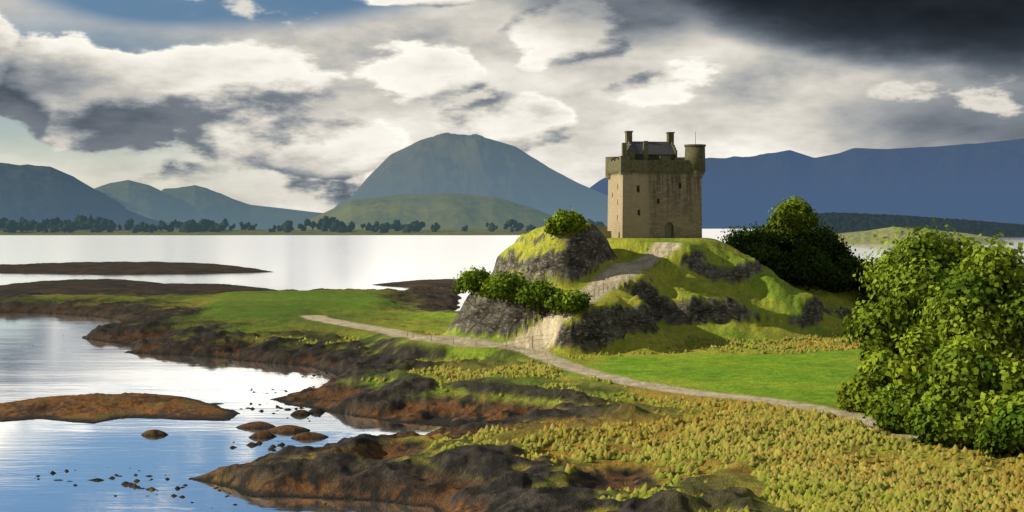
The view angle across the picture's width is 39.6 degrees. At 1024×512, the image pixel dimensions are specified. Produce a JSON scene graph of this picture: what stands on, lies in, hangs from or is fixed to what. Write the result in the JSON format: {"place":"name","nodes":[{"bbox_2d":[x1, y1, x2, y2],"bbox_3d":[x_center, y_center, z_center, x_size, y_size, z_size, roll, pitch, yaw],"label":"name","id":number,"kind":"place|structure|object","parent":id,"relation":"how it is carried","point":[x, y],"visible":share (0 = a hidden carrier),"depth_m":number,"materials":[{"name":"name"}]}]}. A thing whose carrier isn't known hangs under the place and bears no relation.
{"place":"outdoors","nodes":[
{"label":"outdoors","id":0,"kind":"place"},
{"bbox_2d":[0,163,177,229],"bbox_3d":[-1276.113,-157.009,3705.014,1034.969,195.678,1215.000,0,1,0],"label":"hill","id":1,"kind":"structure","parent":0,"point":[29,194],"depth_m":3539.90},
{"bbox_2d":[94,180,259,229],"bbox_3d":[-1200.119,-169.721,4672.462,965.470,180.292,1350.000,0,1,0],"label":"hill","id":2,"kind":"structure","parent":0,"point":[148,201],"depth_m":4506.08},
{"bbox_2d":[162,185,321,229],"bbox_3d":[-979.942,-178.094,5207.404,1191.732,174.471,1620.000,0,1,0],"label":"hill","id":3,"kind":"structure","parent":0,"point":[205,203],"depth_m":5039.28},
{"bbox_2d":[0,229,530,234],"bbox_3d":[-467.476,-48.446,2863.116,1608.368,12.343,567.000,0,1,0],"label":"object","id":4,"kind":"structure","parent":0,"point":[353,232],"depth_m":2763.08,"materials":[{"name":"green plant"}]},
{"bbox_2d":[0,214,607,232],"bbox_3d":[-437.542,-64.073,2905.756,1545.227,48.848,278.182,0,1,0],"label":"treeline","id":5,"kind":"object","parent":4,"relation":"on","point":[323,224],"visible":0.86,"depth_m":2847.21,"materials":[{"name":"green plant"}]},
{"bbox_2d":[294,193,551,229],"bbox_3d":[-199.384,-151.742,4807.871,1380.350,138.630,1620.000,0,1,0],"label":"hill","id":6,"kind":"structure","parent":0,"point":[451,211],"depth_m":4456.47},
{"bbox_2d":[336,133,607,225],"bbox_3d":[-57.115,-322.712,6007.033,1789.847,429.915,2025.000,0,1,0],"label":"mountain","id":7,"kind":"structure","parent":0,"point":[474,164],"depth_m":5636.32,"materials":[{"name":"teal stone"}]},
{"bbox_2d":[0,223,1023,511],"bbox_3d":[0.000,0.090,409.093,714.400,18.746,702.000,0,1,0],"label":"terrain","id":8,"kind":"structure","parent":0,"point":[678,291],"depth_m":155.01,"materials":[{"name":"green plant"}]},
{"bbox_2d":[451,265,490,295],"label":"bush","id":9,"kind":"object","parent":8,"relation":"on","point":[468,280],"visible":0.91,"depth_m":168.36,"materials":[{"name":"green plant"}]},
{"bbox_2d":[477,269,530,302],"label":"bush","id":10,"kind":"object","parent":8,"relation":"on","point":[498,286],"visible":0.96,"depth_m":164.28,"materials":[{"name":"green plant"}]},
{"bbox_2d":[513,278,557,312],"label":"bush","id":11,"kind":"object","parent":8,"relation":"on","point":[536,292],"visible":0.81,"depth_m":161.83,"materials":[{"name":"green plant"}]},
{"bbox_2d":[404,248,669,347],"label":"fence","id":12,"kind":"object","parent":8,"relation":"on","point":[520,338],"visible":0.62,"depth_m":164.14,"materials":[{"name":"brown wood"}]},
{"bbox_2d":[543,206,589,235],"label":"knoll tree","id":13,"kind":"object","parent":8,"relation":"on","point":[565,222],"visible":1,"depth_m":181.53,"materials":[{"name":"green plant"}]},
{"bbox_2d":[544,288,593,317],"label":"bush","id":14,"kind":"object","parent":8,"relation":"on","point":[566,300],"visible":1,"depth_m":160.32,"materials":[{"name":"green plant"}]},
{"bbox_2d":[255,331,1023,511],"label":"grass tussocks","id":15,"kind":"object","parent":8,"relation":"on","point":[852,483],"depth_m":91.01,"materials":[{"name":"yellow plant"}]},
{"bbox_2d":[596,131,705,237],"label":"castle","id":16,"kind":"structure","parent":8,"relation":"on","point":[654,189],"depth_m":200.94,"materials":[{"name":"stone"}]},
{"bbox_2d":[717,223,786,250],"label":"bush","id":17,"kind":"object","parent":8,"relation":"on","point":[735,243],"visible":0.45,"depth_m":212.56,"materials":[{"name":"green plant"}]},
{"bbox_2d":[728,226,782,250],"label":"bush","id":18,"kind":"object","parent":8,"relation":"on","point":[767,239],"visible":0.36,"depth_m":211.70,"materials":[{"name":"green plant"}]},
{"bbox_2d":[738,239,787,268],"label":"bush","id":19,"kind":"object","parent":8,"relation":"on","point":[764,254],"visible":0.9,"depth_m":205.62,"materials":[{"name":"green plant"}]},
{"bbox_2d":[745,221,794,244],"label":"bush","id":20,"kind":"object","parent":8,"relation":"on","point":[762,227],"visible":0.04,"depth_m":218.42,"materials":[{"name":"green plant"}]},
{"bbox_2d":[765,195,822,236],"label":"tree","id":21,"kind":"object","parent":8,"relation":"on","point":[795,216],"visible":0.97,"depth_m":213.96,"materials":[{"name":"green plant"}]},
{"bbox_2d":[765,250,831,286],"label":"bush","id":22,"kind":"object","parent":8,"relation":"on","point":[781,272],"visible":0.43,"depth_m":206.38,"materials":[{"name":"green plant"}]},
{"bbox_2d":[770,250,837,290],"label":"bush","id":23,"kind":"object","parent":8,"relation":"on","point":[810,271],"visible":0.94,"depth_m":204.59,"materials":[{"name":"green plant"}]},
{"bbox_2d":[780,228,835,259],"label":"bush","id":24,"kind":"object","parent":8,"relation":"on","point":[805,238],"visible":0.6,"depth_m":213.53,"materials":[{"name":"green plant"}]},
{"bbox_2d":[809,222,856,258],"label":"bush","id":25,"kind":"object","parent":8,"relation":"on","point":[839,246],"visible":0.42,"depth_m":216.47,"materials":[{"name":"green plant"}]},
{"bbox_2d":[817,264,853,293],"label":"bush","id":26,"kind":"object","parent":8,"relation":"on","point":[840,284],"visible":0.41,"depth_m":208.70,"materials":[{"name":"green plant"}]},
{"bbox_2d":[824,247,854,265],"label":"bush","id":27,"kind":"object","parent":8,"relation":"on","point":[833,257],"visible":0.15,"depth_m":215.50,"materials":[{"name":"green plant"}]},
{"bbox_2d":[834,249,874,294],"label":"bush","id":28,"kind":"object","parent":8,"relation":"on","point":[850,264],"visible":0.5,"depth_m":212.66,"materials":[{"name":"green plant"}]},
{"bbox_2d":[835,369,886,412],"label":"bush","id":29,"kind":"object","parent":8,"relation":"on","point":[855,392],"visible":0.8,"depth_m":108.03,"materials":[{"name":"green plant"}]},
{"bbox_2d":[851,254,887,291],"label":"bush","id":30,"kind":"object","parent":8,"relation":"on","point":[868,262],"visible":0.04,"depth_m":215.67,"materials":[{"name":"green plant"}]},
{"bbox_2d":[852,287,896,311],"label":"bush","id":31,"kind":"object","parent":8,"relation":"on","point":[864,296],"visible":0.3,"depth_m":207.88,"materials":[{"name":"green plant"}]},
{"bbox_2d":[855,349,896,388],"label":"bush","id":32,"kind":"object","parent":8,"relation":"on","point":[877,362],"visible":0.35,"depth_m":110.70,"materials":[{"name":"green plant"}]},
{"bbox_2d":[857,302,914,362],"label":"bush","id":33,"kind":"object","parent":8,"relation":"on","point":[867,343],"visible":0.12,"depth_m":122.20,"materials":[{"name":"green plant"}]},
{"bbox_2d":[862,383,920,434],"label":"bush","id":34,"kind":"object","parent":8,"relation":"on","point":[884,421],"visible":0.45,"depth_m":96.95,"materials":[{"name":"green plant"}]},
{"bbox_2d":[870,383,924,423],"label":"bush","id":35,"kind":"object","parent":8,"relation":"on","point":[912,399],"visible":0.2,"depth_m":96.58,"materials":[{"name":"green plant"}]},
{"bbox_2d":[833,218,983,355],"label":"bush","id":36,"kind":"object","parent":8,"relation":"on","point":[908,277],"visible":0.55,"depth_m":119.41,"materials":[{"name":"green plant"}]},
{"bbox_2d":[884,324,946,393],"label":"bush","id":37,"kind":"object","parent":8,"relation":"on","point":[917,346],"visible":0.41,"depth_m":98.74,"materials":[{"name":"green plant"}]},
{"bbox_2d":[900,384,975,448],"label":"bush","id":38,"kind":"object","parent":8,"relation":"on","point":[928,421],"visible":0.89,"depth_m":91.70,"materials":[{"name":"green plant"}]},
{"bbox_2d":[913,271,964,343],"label":"bush","id":39,"kind":"object","parent":8,"relation":"on","point":[922,318],"depth_m":115.64,"materials":[{"name":"green plant"}]},
{"bbox_2d":[913,331,1003,411],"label":"bush","id":40,"kind":"object","parent":8,"relation":"on","point":[965,365],"visible":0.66,"depth_m":92.82,"materials":[{"name":"green plant"}]},
{"bbox_2d":[909,232,1023,361],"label":"bush","id":41,"kind":"object","parent":8,"relation":"on","point":[982,300],"visible":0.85,"depth_m":104.97,"materials":[{"name":"green plant"}]},
{"bbox_2d":[948,388,997,449],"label":"bush","id":42,"kind":"object","parent":8,"relation":"on","point":[964,423],"visible":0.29,"depth_m":90.70,"materials":[{"name":"green plant"}]},
{"bbox_2d":[968,353,1023,423],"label":"bush","id":43,"kind":"object","parent":8,"relation":"on","point":[1010,379],"visible":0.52,"depth_m":91.28,"materials":[{"name":"green plant"}]},
{"bbox_2d":[973,390,1023,457],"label":"bush","id":44,"kind":"object","parent":8,"relation":"on","point":[1002,432],"visible":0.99,"depth_m":87.59,"materials":[{"name":"green plant"}]},
{"bbox_2d":[985,350,1018,364],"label":"bush","id":45,"kind":"object","parent":8,"relation":"on","point":[1001,358],"visible":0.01,"depth_m":100.14,"materials":[{"name":"green plant"}]},
{"bbox_2d":[1013,335,1023,366],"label":"bush","id":46,"kind":"object","parent":8,"relation":"on","point":[1020,358],"visible":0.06,"depth_m":111.58,"materials":[{"name":"green plant"}]},
{"bbox_2d":[0,229,1023,511],"bbox_3d":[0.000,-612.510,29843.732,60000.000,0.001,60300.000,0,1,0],"label":"water","id":47,"kind":"structure","parent":0,"point":[60,357],"depth_m":157.55,"materials":[{"name":"liquid"}]},
{"bbox_2d":[0,0,1023,212],"label":"sky","id":48,"kind":"structure","parent":0,"point":[286,104],"materials":[{"name":"grey"}]},
{"bbox_2d":[590,138,1023,228],"bbox_3d":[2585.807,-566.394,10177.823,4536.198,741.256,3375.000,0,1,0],"label":"hill range","id":49,"kind":"structure","parent":0,"point":[980,181],"depth_m":9548.40,"materials":[{"name":"blue stone"}]},
{"bbox_2d":[760,212,1023,236],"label":"wooded hill","id":50,"kind":"structure","parent":0,"point":[848,222],"depth_m":2244.02,"materials":[{"name":"green plant"}]},
{"bbox_2d":[838,226,1012,243],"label":"hill","id":51,"kind":"structure","parent":0,"point":[862,237],"depth_m":1389.42,"materials":[{"name":"green plant"}]}
]}

